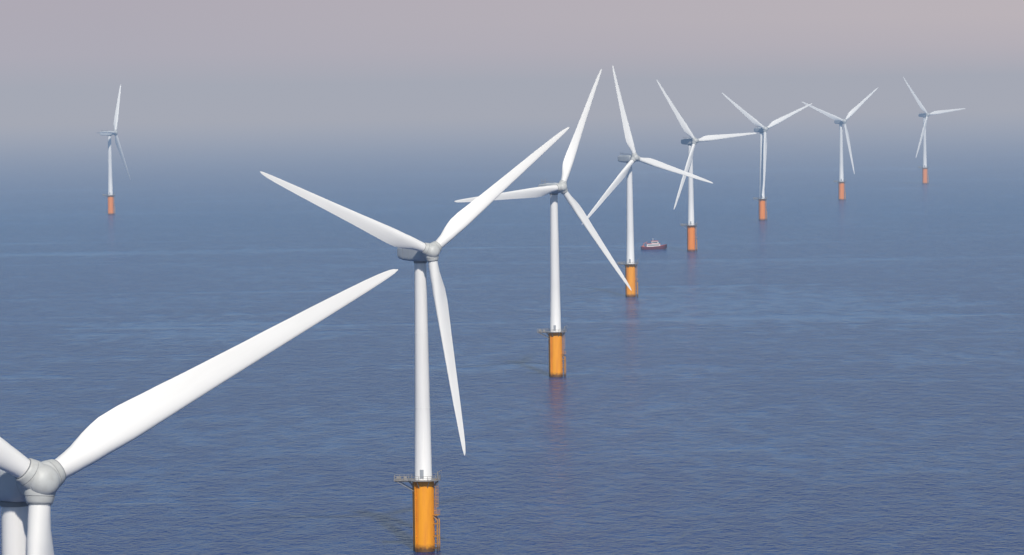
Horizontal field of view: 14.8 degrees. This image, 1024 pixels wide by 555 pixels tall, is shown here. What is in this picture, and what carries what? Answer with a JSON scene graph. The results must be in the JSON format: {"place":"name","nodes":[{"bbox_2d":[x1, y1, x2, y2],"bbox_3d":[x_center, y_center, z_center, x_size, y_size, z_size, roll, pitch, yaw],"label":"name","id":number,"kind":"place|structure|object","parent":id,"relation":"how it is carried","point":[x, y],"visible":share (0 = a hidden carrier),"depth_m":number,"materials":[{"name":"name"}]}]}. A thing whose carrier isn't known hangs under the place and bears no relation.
{"place":"outdoors","nodes":[
{"label":"outdoors","id":0,"kind":"place"},
{"bbox_2d":[0,79,1023,554],"bbox_3d":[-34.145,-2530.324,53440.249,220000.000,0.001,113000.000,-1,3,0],"label":"water","id":1,"kind":"structure","parent":0,"point":[812,365],"depth_m":2031.49,"materials":[{"name":"blue liquid"}]},
{"bbox_2d":[99,85,130,214],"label":"wind turbine","id":2,"kind":"object","parent":1,"relation":"in","point":[111,203],"visible":0.99,"depth_m":3773.49,"materials":[{"name":"white paint"}]},
{"bbox_2d":[0,269,397,554],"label":"wind turbine","id":3,"kind":"object","parent":1,"relation":"in","point":[29,487],"visible":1,"depth_m":444.14,"materials":[{"name":"white paint"}]},
{"bbox_2d":[260,127,569,551],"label":"wind turbine","id":4,"kind":"object","parent":1,"relation":"in","point":[419,253],"visible":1,"depth_m":1026.58,"materials":[{"name":"white paint"}]},
{"bbox_2d":[420,470,423,478],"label":"door","id":5,"kind":"structure","parent":4,"relation":"in","point":[421,471],"depth_m":1027.64,"materials":[{"name":"grey paint"}]},
{"bbox_2d":[454,69,631,376],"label":"wind turbine","id":6,"kind":"object","parent":1,"relation":"in","point":[555,334],"visible":0.97,"depth_m":1627.37,"materials":[{"name":"white paint"}]},
{"bbox_2d":[582,66,711,296],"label":"wind turbine","id":7,"kind":"object","parent":1,"relation":"in","point":[630,265],"visible":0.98,"depth_m":2219.24,"materials":[{"name":"white paint"}]},
{"bbox_2d":[641,241,666,249],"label":"work boat","id":8,"kind":"object","parent":1,"relation":"on","point":[653,245],"visible":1,"depth_m":2840.41,"materials":[{"name":"red paint"}]},
{"bbox_2d":[657,80,756,251],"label":"wind turbine","id":9,"kind":"object","parent":1,"relation":"in","point":[692,142],"visible":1,"depth_m":2795.75,"materials":[{"name":"white paint"}]},
{"bbox_2d":[722,93,811,220],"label":"wind turbine","id":10,"kind":"object","parent":1,"relation":"in","point":[760,128],"visible":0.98,"depth_m":3385.38,"materials":[{"name":"white paint"}]},
{"bbox_2d":[802,88,877,200],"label":"wind turbine","id":11,"kind":"object","parent":1,"relation":"in","point":[840,122],"visible":0.98,"depth_m":3909.25,"materials":[{"name":"white paint"}]},
{"bbox_2d":[903,77,964,183],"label":"wind turbine","id":12,"kind":"object","parent":1,"relation":"in","point":[925,116],"visible":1,"depth_m":4458.67,"materials":[{"name":"white paint"}]},
{"bbox_2d":[0,0,1023,92],"label":"sky","id":13,"kind":"structure","parent":0,"point":[46,45],"materials":[{"name":"grey"}]}
]}

